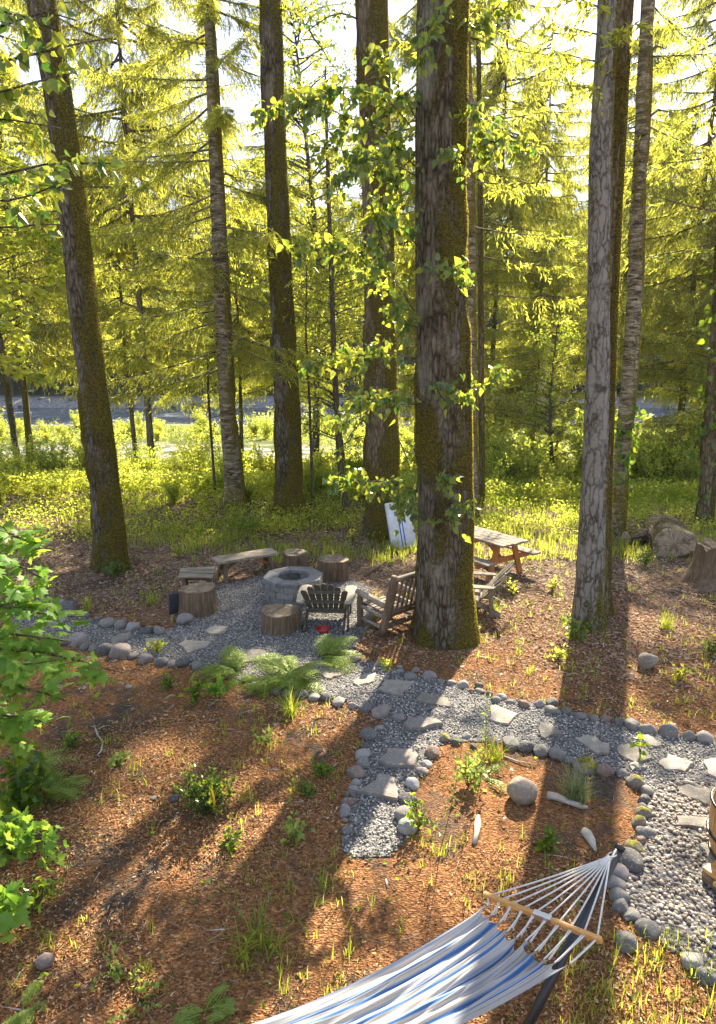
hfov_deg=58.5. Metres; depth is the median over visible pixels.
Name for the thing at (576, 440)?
thicket shrub
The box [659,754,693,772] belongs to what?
flagstone
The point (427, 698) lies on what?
flagstone
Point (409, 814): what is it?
weed
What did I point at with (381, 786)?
flagstone
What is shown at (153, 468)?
thicket shrub
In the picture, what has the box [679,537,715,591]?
old stump
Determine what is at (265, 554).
plank bench
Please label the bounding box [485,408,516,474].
thicket shrub
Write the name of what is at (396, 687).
flagstone
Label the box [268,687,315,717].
grass tuft
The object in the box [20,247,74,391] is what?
conifer
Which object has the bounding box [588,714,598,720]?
edging stone
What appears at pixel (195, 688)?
weed
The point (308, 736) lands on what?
forest twigs
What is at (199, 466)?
thicket shrub
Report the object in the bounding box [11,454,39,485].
thicket shrub
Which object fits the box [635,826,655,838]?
edging stone
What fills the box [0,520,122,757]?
vine maple
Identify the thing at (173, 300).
broadleaf
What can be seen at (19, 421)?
thicket shrub
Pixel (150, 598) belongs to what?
grass tuft
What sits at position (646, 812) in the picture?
edging stone
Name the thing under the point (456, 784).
wild stalk
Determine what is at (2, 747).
grass
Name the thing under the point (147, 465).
thicket shrub
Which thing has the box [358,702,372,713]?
edging stone
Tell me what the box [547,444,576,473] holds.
thicket shrub
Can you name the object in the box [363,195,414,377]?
conifer
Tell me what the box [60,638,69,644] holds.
edging stone
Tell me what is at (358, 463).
thicket shrub
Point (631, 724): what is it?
edging stone
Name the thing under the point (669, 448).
thicket shrub
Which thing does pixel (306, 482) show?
thicket shrub
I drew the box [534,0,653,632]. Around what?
grey tree
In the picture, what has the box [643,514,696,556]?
sawn log
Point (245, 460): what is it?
thicket shrub
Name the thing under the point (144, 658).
edging stone
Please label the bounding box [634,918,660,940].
edging stone
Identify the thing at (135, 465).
thicket shrub
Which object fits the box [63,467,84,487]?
thicket shrub
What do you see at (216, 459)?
thicket shrub
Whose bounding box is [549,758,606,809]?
grass tuft
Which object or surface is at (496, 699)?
edging stone
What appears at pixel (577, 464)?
thicket shrub
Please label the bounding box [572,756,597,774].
edging stone
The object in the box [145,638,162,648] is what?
flagstone
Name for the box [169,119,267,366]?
conifer
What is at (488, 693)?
edging stone
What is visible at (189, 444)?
thicket shrub
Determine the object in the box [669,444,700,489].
thicket shrub
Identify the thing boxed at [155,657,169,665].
edging stone
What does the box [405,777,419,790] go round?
edging stone
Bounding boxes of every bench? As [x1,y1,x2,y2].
[177,567,214,585]
[211,548,278,583]
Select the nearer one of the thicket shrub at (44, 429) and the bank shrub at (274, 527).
the bank shrub at (274, 527)
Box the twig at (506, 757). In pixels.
[503,756,530,763]
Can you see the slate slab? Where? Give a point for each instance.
(173, 603)
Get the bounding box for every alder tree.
[0,57,67,465]
[224,0,395,452]
[266,224,412,460]
[502,311,585,465]
[660,281,712,458]
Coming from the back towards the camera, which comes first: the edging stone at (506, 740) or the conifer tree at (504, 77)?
the conifer tree at (504, 77)
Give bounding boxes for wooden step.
[701,861,715,890]
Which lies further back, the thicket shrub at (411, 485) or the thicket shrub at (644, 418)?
the thicket shrub at (644, 418)
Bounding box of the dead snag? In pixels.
[554,321,586,454]
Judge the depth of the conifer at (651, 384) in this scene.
112.34 m
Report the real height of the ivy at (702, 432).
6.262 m
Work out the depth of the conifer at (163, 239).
145.96 m
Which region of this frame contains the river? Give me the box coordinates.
[0,408,693,425]
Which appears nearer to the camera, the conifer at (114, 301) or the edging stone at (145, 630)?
the edging stone at (145, 630)
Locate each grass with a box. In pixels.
[0,481,715,563]
[0,533,715,1021]
[221,854,365,999]
[534,922,715,1023]
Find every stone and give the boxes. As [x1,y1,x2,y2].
[60,600,78,611]
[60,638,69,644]
[69,632,88,646]
[78,612,90,619]
[79,643,90,650]
[88,644,98,651]
[94,616,101,620]
[96,643,112,655]
[99,618,115,627]
[108,643,130,658]
[114,619,126,629]
[125,622,140,631]
[128,652,139,659]
[137,627,153,634]
[138,653,153,663]
[153,626,163,635]
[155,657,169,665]
[167,661,174,666]
[169,794,178,801]
[175,656,189,667]
[176,613,193,625]
[192,661,202,670]
[235,676,246,683]
[269,687,282,694]
[284,688,294,697]
[296,689,308,699]
[308,693,319,701]
[320,692,331,702]
[332,696,344,707]
[339,808,350,817]
[340,804,350,809]
[341,797,356,805]
[342,825,352,834]
[344,789,355,797]
[346,765,365,778]
[348,702,357,708]
[348,785,358,790]
[349,655,360,662]
[351,778,360,785]
[355,748,370,759]
[356,756,369,768]
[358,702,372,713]
[359,742,370,748]
[360,727,377,741]
[371,704,389,719]
[375,725,384,729]
[391,713,405,721]
[394,805,413,820]
[397,672,404,677]
[398,792,417,805]
[398,818,417,835]
[404,672,417,680]
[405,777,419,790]
[410,667,419,672]
[416,767,427,775]
[421,760,431,767]
[422,670,436,679]
[425,745,439,759]
[437,678,445,684]
[439,733,449,741]
[446,680,456,684]
[450,736,461,745]
[457,680,468,688]
[462,731,471,738]
[470,743,476,748]
[474,682,483,687]
[475,688,484,693]
[486,691,492,696]
[487,738,498,746]
[491,696,501,702]
[496,693,506,700]
[502,736,518,751]
[506,699,514,704]
[517,740,534,752]
[518,700,529,707]
[533,744,548,756]
[534,699,544,707]
[544,705,560,714]
[545,697,558,705]
[548,747,565,761]
[560,707,570,714]
[563,755,574,764]
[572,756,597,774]
[574,712,588,719]
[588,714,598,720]
[596,764,614,776]
[599,714,611,721]
[607,875,625,890]
[609,887,630,902]
[612,863,629,879]
[612,898,628,913]
[613,717,623,725]
[614,930,638,954]
[616,769,628,777]
[618,847,643,872]
[623,907,641,922]
[624,718,639,731]
[625,774,644,789]
[625,839,643,852]
[631,815,645,827]
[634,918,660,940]
[635,806,651,817]
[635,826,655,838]
[635,835,645,844]
[637,794,650,803]
[638,723,656,734]
[640,785,653,795]
[657,723,678,737]
[679,730,696,740]
[681,952,703,970]
[693,966,715,986]
[696,730,713,743]
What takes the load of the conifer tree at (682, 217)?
on the ground at (420, 918)
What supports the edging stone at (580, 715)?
on the ground at (420, 918)
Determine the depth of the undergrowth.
19.42 m
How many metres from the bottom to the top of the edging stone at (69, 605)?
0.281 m
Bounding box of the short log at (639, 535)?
[621,528,647,544]
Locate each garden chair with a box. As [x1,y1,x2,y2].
[296,583,356,633]
[473,560,513,617]
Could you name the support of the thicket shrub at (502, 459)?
on the ground at (420, 918)
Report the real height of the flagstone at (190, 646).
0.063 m
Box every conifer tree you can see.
[0,0,152,464]
[0,0,266,461]
[0,126,52,281]
[8,143,216,458]
[56,0,329,507]
[151,191,313,455]
[181,102,363,417]
[308,0,528,454]
[349,150,575,438]
[390,0,576,520]
[400,0,592,439]
[475,0,584,504]
[476,32,648,446]
[476,256,586,449]
[534,3,704,382]
[560,0,715,445]
[615,163,715,451]
[636,273,705,433]
[639,222,715,394]
[646,69,715,306]
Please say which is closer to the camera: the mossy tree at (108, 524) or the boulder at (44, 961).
the boulder at (44, 961)
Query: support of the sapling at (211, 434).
on the ground at (420, 918)
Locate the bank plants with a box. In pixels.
[0,477,715,545]
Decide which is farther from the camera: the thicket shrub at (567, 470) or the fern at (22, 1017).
the thicket shrub at (567, 470)
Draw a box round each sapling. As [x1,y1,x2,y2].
[188,346,244,495]
[267,234,342,504]
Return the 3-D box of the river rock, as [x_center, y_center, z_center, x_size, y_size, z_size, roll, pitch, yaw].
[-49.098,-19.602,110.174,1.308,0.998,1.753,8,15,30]
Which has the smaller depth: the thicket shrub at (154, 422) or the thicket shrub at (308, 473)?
the thicket shrub at (308, 473)
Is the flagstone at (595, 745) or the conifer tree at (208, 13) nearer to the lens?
the flagstone at (595, 745)
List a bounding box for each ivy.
[613,404,646,503]
[686,266,715,518]
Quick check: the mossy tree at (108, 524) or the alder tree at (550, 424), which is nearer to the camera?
the mossy tree at (108, 524)
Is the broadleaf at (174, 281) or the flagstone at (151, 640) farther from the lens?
the broadleaf at (174, 281)
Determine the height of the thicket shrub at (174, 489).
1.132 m
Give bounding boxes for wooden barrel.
[706,785,715,860]
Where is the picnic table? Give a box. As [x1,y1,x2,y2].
[474,526,540,581]
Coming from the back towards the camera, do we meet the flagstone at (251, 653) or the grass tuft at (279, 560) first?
the grass tuft at (279, 560)
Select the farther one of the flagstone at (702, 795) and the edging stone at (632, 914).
the flagstone at (702, 795)
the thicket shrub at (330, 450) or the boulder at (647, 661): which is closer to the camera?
the boulder at (647, 661)
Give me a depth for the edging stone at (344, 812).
5.94 m
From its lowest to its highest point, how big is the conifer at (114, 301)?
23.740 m
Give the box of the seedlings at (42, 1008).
[0,524,715,1023]
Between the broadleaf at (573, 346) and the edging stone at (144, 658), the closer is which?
the edging stone at (144, 658)
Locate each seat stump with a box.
[178,582,217,618]
[260,603,299,636]
[283,548,307,566]
[317,554,349,582]
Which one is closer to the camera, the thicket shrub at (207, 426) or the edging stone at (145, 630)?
the edging stone at (145, 630)
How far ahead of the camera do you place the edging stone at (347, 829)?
5.72 m
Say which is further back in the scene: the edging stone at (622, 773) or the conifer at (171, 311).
the conifer at (171, 311)
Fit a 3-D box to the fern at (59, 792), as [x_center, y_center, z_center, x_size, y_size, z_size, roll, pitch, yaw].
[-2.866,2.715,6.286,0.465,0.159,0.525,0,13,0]
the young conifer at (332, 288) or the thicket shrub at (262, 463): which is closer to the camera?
the young conifer at (332, 288)
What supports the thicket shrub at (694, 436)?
on the ground at (420, 918)
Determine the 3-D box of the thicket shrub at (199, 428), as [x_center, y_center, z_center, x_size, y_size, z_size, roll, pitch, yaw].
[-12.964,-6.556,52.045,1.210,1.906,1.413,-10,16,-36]
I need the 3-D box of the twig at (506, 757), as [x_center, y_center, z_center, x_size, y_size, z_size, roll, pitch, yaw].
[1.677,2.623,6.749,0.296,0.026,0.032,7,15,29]
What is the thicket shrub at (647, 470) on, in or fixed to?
on the ground at (420, 918)
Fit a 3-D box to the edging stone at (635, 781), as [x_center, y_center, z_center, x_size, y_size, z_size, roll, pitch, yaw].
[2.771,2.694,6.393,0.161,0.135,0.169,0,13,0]
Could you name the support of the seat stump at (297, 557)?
on the gravel path
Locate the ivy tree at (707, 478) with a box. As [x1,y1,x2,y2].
[577,42,715,523]
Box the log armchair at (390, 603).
[355,572,415,637]
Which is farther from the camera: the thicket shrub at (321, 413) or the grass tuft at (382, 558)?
the thicket shrub at (321, 413)
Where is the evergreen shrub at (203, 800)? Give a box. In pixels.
[172,761,236,822]
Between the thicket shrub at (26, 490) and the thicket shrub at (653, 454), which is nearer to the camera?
the thicket shrub at (26, 490)
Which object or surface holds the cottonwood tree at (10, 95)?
on the ground at (420, 918)
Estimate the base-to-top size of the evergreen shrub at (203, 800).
0.532 m
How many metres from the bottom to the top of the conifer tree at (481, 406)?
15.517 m
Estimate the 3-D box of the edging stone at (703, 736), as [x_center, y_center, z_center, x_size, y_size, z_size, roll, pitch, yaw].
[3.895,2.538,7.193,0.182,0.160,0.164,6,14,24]
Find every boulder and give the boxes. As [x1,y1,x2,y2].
[34,952,54,969]
[507,776,537,805]
[637,652,658,668]
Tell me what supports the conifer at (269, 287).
on the ground at (420, 918)
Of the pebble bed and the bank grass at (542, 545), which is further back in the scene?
the bank grass at (542, 545)
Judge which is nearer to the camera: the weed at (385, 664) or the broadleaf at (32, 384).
the weed at (385, 664)
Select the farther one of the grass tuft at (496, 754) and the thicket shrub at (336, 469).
the thicket shrub at (336, 469)
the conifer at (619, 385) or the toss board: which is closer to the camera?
the toss board
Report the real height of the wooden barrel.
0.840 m
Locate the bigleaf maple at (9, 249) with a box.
[0,112,67,389]
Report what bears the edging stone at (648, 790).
on the gravel path
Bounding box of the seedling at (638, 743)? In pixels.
[629,732,652,762]
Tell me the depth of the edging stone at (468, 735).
7.16 m
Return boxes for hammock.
[253,852,616,1023]
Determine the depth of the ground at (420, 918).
5.84 m
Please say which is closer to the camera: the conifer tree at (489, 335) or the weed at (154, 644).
the weed at (154, 644)
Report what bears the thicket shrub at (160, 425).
on the ground at (420, 918)
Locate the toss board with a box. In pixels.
[384,500,416,547]
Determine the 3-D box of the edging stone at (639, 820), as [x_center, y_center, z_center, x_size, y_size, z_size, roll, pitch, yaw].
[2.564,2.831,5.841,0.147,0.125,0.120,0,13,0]
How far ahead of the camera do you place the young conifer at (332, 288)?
16.08 m
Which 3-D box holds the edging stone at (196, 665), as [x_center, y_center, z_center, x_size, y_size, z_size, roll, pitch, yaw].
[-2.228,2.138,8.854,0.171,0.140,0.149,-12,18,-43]
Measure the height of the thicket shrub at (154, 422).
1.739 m
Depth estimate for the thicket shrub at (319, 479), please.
18.82 m
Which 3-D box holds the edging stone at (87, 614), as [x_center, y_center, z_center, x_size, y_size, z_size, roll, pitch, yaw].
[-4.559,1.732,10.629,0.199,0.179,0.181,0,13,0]
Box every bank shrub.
[224,513,268,531]
[259,512,296,538]
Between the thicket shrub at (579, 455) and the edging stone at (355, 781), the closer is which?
the edging stone at (355, 781)
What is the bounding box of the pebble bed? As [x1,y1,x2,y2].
[624,778,715,969]
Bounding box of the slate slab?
[169,592,178,614]
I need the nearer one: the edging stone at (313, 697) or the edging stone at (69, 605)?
the edging stone at (313, 697)
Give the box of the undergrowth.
[0,421,698,503]
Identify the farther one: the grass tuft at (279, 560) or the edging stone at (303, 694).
the grass tuft at (279, 560)
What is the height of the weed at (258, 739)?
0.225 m
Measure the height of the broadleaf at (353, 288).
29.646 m
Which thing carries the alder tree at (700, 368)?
on the ground at (420, 918)
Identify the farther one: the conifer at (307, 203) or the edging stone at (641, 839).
the conifer at (307, 203)
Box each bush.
[0,742,54,820]
[633,545,656,566]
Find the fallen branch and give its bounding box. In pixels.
[363,561,385,576]
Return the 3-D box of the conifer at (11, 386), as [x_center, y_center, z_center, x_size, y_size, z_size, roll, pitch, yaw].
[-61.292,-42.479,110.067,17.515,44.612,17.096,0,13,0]
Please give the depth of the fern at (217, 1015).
4.14 m
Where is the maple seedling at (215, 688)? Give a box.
[205,673,226,700]
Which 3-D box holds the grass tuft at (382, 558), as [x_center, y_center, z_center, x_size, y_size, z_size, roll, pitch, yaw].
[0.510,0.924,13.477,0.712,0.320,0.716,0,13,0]
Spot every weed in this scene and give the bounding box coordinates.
[20,876,64,914]
[57,730,86,754]
[58,664,73,682]
[88,941,122,990]
[102,557,132,579]
[106,963,161,1022]
[107,747,130,767]
[144,638,167,651]
[159,668,179,690]
[170,542,185,557]
[177,673,207,705]
[219,826,242,857]
[251,727,274,745]
[280,810,315,847]
[292,777,320,797]
[307,759,336,777]
[318,531,335,546]
[345,527,362,541]
[378,656,392,671]
[398,792,435,840]
[455,749,490,792]
[504,577,518,595]
[533,825,561,853]
[545,574,561,590]
[548,643,574,660]
[559,615,592,640]
[671,664,693,682]
[696,632,715,657]
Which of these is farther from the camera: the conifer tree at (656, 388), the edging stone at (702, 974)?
the conifer tree at (656, 388)
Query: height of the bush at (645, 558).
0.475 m
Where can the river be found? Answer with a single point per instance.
(176, 416)
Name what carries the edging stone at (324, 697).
on the ground at (420, 918)
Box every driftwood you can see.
[472,815,480,844]
[546,791,587,808]
[580,827,596,851]
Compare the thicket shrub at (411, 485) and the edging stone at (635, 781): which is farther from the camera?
the thicket shrub at (411, 485)
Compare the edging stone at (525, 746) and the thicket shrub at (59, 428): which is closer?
the edging stone at (525, 746)
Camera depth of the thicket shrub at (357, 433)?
50.33 m
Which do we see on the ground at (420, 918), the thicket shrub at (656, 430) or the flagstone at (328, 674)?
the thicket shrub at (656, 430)
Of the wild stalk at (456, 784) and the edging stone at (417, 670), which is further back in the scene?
the edging stone at (417, 670)
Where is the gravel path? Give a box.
[12,574,715,970]
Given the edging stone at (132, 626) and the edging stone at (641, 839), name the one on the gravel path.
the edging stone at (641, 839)
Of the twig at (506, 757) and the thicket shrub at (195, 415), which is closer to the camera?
the twig at (506, 757)
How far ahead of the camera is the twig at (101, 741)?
7.10 m
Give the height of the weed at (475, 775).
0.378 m
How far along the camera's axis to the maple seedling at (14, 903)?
4.65 m
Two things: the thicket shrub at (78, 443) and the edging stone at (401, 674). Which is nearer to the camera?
the edging stone at (401, 674)
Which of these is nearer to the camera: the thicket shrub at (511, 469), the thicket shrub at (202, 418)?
the thicket shrub at (511, 469)
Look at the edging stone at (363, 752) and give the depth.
6.83 m
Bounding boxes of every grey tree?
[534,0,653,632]
[564,0,715,535]
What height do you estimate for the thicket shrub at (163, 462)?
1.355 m
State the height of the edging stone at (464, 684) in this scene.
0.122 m
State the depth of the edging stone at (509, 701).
7.85 m
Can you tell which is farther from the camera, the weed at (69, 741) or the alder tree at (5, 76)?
the alder tree at (5, 76)
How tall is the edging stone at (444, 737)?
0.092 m
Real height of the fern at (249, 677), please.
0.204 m
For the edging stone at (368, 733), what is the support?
on the ground at (420, 918)
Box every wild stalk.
[440,735,466,851]
[478,694,490,776]
[513,636,521,657]
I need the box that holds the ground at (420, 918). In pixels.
[0,304,715,1023]
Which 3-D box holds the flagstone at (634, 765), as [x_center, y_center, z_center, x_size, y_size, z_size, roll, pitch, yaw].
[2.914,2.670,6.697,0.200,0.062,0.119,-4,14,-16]
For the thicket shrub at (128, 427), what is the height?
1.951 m
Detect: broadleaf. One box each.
[0,255,60,388]
[27,312,74,389]
[129,280,178,364]
[165,244,192,300]
[321,230,361,348]
[399,317,414,370]
[539,259,587,391]
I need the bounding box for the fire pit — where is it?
[263,566,322,604]
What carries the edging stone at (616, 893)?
on the ground at (420, 918)
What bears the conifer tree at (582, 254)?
on the ground at (420, 918)
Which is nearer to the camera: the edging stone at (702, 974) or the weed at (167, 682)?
the edging stone at (702, 974)
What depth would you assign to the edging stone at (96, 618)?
10.54 m
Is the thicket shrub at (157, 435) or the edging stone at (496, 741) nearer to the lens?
the edging stone at (496, 741)
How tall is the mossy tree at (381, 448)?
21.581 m
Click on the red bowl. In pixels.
(324, 627)
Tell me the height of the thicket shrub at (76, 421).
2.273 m
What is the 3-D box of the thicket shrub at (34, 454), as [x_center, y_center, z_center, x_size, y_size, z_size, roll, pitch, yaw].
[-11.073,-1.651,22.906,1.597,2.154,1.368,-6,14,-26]
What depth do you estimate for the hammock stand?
3.88 m
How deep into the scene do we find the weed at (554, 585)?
11.87 m
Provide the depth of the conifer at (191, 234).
117.96 m
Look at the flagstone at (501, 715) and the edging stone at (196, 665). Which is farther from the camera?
the edging stone at (196, 665)
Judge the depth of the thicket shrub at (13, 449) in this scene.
22.38 m
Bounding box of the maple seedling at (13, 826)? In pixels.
[0,806,31,866]
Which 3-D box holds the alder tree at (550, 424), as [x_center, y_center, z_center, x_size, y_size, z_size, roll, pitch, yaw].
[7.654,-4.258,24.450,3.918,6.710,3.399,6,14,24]
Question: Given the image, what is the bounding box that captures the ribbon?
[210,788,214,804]
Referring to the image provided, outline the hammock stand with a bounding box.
[464,842,625,1023]
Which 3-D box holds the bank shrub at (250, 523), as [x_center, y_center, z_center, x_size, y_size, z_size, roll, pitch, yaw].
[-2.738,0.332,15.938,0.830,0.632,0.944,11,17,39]
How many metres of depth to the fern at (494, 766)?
6.50 m
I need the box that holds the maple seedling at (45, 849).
[6,814,69,871]
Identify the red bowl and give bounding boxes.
[317,625,329,633]
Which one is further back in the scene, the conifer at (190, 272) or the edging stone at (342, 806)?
the conifer at (190, 272)
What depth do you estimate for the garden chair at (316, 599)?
10.09 m
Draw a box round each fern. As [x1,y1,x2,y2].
[0,748,79,812]
[2,980,45,1023]
[42,774,91,804]
[172,984,235,1023]
[189,645,249,691]
[238,672,304,699]
[244,652,331,700]
[313,633,365,674]
[459,757,506,792]
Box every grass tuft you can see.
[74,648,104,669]
[78,588,98,610]
[135,586,161,606]
[220,887,299,971]
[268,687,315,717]
[272,550,282,563]
[371,549,395,565]
[466,730,516,764]
[487,596,514,613]
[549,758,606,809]
[658,610,676,629]
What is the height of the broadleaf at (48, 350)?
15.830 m
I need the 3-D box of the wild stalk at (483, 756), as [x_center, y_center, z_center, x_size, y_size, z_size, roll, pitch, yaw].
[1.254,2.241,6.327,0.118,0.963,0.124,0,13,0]
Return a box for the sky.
[0,0,715,290]
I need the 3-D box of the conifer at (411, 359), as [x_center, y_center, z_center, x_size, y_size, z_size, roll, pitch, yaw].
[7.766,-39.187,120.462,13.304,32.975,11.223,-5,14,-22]
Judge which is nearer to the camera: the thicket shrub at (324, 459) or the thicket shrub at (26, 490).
the thicket shrub at (26, 490)
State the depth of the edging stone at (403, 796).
6.11 m
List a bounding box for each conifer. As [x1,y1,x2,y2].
[0,257,56,396]
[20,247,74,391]
[36,169,123,359]
[46,159,122,365]
[101,90,212,394]
[102,263,135,373]
[150,192,176,304]
[164,145,214,389]
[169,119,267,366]
[173,193,213,348]
[198,268,238,393]
[213,225,263,390]
[241,218,313,386]
[268,63,363,513]
[300,167,321,231]
[303,150,363,381]
[320,229,360,377]
[351,284,363,350]
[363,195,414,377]
[363,212,414,381]
[476,98,552,387]
[484,156,550,326]
[532,152,587,384]
[540,180,621,388]
[558,103,662,384]
[616,270,660,388]
[621,110,693,391]
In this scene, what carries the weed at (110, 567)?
on the ground at (420, 918)
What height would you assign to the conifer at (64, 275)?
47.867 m
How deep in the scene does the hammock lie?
3.60 m
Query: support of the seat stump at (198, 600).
on the gravel path
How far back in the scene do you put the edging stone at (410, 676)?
8.49 m
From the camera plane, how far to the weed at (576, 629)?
9.73 m
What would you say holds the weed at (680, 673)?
on the ground at (420, 918)
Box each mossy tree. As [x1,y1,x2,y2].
[26,0,131,574]
[259,0,349,515]
[287,0,417,542]
[604,0,634,618]
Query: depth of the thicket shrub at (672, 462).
21.88 m
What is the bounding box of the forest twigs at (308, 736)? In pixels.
[0,500,715,1023]
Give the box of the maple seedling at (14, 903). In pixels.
[0,878,43,944]
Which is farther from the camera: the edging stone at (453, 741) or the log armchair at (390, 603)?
the log armchair at (390, 603)
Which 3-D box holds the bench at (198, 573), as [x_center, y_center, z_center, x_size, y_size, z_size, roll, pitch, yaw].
[-2.933,1.300,11.676,0.640,0.431,0.575,-2,13,-8]
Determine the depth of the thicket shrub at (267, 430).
52.26 m
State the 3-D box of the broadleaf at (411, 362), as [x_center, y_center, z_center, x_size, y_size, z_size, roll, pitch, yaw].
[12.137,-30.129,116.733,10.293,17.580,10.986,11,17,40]
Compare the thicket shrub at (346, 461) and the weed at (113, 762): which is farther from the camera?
the thicket shrub at (346, 461)
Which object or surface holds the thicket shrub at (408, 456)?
on the ground at (420, 918)
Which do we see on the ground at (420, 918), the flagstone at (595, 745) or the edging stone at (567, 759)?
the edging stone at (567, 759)
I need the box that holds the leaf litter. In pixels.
[0,489,715,734]
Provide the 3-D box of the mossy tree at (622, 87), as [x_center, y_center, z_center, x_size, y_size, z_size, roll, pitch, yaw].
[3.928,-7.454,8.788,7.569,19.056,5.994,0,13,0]
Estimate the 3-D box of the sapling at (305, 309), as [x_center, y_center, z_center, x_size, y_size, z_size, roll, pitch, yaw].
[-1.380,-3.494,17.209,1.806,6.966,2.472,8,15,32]
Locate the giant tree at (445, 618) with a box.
[250,0,535,651]
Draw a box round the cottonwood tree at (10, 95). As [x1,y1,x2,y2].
[0,2,124,240]
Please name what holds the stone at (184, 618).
on the gravel path
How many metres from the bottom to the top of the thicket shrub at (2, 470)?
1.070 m
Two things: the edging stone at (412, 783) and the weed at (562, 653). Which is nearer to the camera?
the edging stone at (412, 783)
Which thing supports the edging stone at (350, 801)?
on the ground at (420, 918)
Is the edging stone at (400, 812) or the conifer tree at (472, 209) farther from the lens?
the conifer tree at (472, 209)
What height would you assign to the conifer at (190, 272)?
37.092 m
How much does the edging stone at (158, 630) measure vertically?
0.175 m
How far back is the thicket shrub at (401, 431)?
48.45 m
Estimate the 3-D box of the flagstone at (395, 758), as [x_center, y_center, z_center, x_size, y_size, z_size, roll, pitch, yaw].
[0.427,2.616,6.766,0.442,0.090,0.313,0,13,0]
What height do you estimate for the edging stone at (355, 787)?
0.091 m
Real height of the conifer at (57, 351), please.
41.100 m
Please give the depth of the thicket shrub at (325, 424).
55.75 m
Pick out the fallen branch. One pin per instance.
(372, 569)
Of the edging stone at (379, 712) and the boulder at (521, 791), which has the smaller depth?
the boulder at (521, 791)
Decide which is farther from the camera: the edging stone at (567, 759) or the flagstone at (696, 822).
the edging stone at (567, 759)
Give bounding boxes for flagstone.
[28,617,67,628]
[107,631,131,644]
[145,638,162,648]
[178,640,210,653]
[205,626,227,634]
[240,649,267,663]
[319,666,348,679]
[353,672,375,685]
[355,773,398,802]
[378,680,415,696]
[378,748,418,769]
[404,717,442,731]
[416,691,450,707]
[489,705,517,725]
[539,722,562,739]
[575,735,609,755]
[617,743,652,762]
[629,761,647,771]
[642,734,660,747]
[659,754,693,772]
[675,815,707,828]
[676,784,711,805]
[699,843,714,861]
[703,757,715,777]
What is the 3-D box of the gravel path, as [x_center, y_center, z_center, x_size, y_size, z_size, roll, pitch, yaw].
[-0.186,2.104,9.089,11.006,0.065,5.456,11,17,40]
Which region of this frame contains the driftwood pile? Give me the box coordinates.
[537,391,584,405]
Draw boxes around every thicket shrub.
[0,419,7,439]
[0,434,40,474]
[0,436,12,462]
[0,452,20,478]
[0,458,23,485]
[0,462,7,487]
[0,474,18,491]
[0,477,10,504]
[10,421,24,438]
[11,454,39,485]
[15,414,23,430]
[20,482,36,499]
[22,435,69,475]
[27,431,75,478]
[33,480,44,491]
[34,449,68,470]
[36,418,59,438]
[38,430,52,441]
[44,475,61,495]
[53,468,73,487]
[55,424,62,434]
[58,426,67,436]
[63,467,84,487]
[65,434,82,466]
[67,439,85,473]
[69,409,79,427]
[71,420,126,465]
[72,413,79,431]
[79,480,89,497]
[115,417,125,427]
[117,453,140,483]
[122,437,167,479]
[123,418,136,437]
[127,410,143,426]
[127,444,161,469]
[134,419,145,436]
[152,417,164,432]
[153,419,164,434]
[153,426,163,439]
[155,453,189,478]
[155,457,172,475]
[158,471,184,503]
[159,448,188,468]
[167,425,215,467]
[175,436,218,479]
[191,405,205,426]
[192,419,205,437]
[196,413,208,426]
[198,470,212,483]
[200,436,222,468]
[204,420,215,432]
[208,446,222,476]
[215,462,223,488]
[219,442,261,475]
[244,411,264,435]
[244,450,273,471]
[244,476,256,501]
[249,419,260,436]
[249,443,274,478]
[258,411,273,439]
[301,403,323,431]
[301,419,308,432]
[302,452,324,484]
[303,448,330,469]
[303,476,316,493]
[304,480,320,494]
[313,459,334,491]
[319,440,353,466]
[320,420,333,433]
[320,441,357,469]
[322,465,338,476]
[330,449,355,471]
[342,444,362,474]
[351,414,364,432]
[353,429,364,443]
[353,483,365,501]
[399,424,408,438]
[400,436,414,477]
[402,429,413,447]
[406,476,417,497]
[409,451,415,468]
[477,414,511,458]
[478,428,509,477]
[478,450,517,489]
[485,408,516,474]
[488,433,533,485]
[488,447,526,480]
[496,430,528,467]
[507,440,545,468]
[509,424,554,494]
[524,432,558,457]
[525,447,562,466]
[538,473,553,484]
[540,459,559,476]
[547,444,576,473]
[549,456,571,480]
[556,408,616,484]
[560,461,581,482]
[566,408,617,477]
[569,444,582,481]
[629,441,651,486]
[630,428,650,480]
[630,445,643,461]
[631,422,666,453]
[632,447,669,487]
[637,437,675,481]
[642,413,651,421]
[645,439,681,460]
[650,433,699,485]
[661,428,695,469]
[666,440,699,460]
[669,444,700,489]
[680,397,702,447]
[688,419,701,460]
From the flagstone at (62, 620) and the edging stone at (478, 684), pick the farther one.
the flagstone at (62, 620)
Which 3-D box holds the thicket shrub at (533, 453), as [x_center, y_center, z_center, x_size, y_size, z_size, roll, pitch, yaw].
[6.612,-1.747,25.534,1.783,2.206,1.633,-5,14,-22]
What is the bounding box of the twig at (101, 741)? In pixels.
[94,725,103,755]
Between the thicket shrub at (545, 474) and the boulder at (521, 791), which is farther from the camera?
the thicket shrub at (545, 474)
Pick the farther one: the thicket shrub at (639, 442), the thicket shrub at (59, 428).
the thicket shrub at (59, 428)

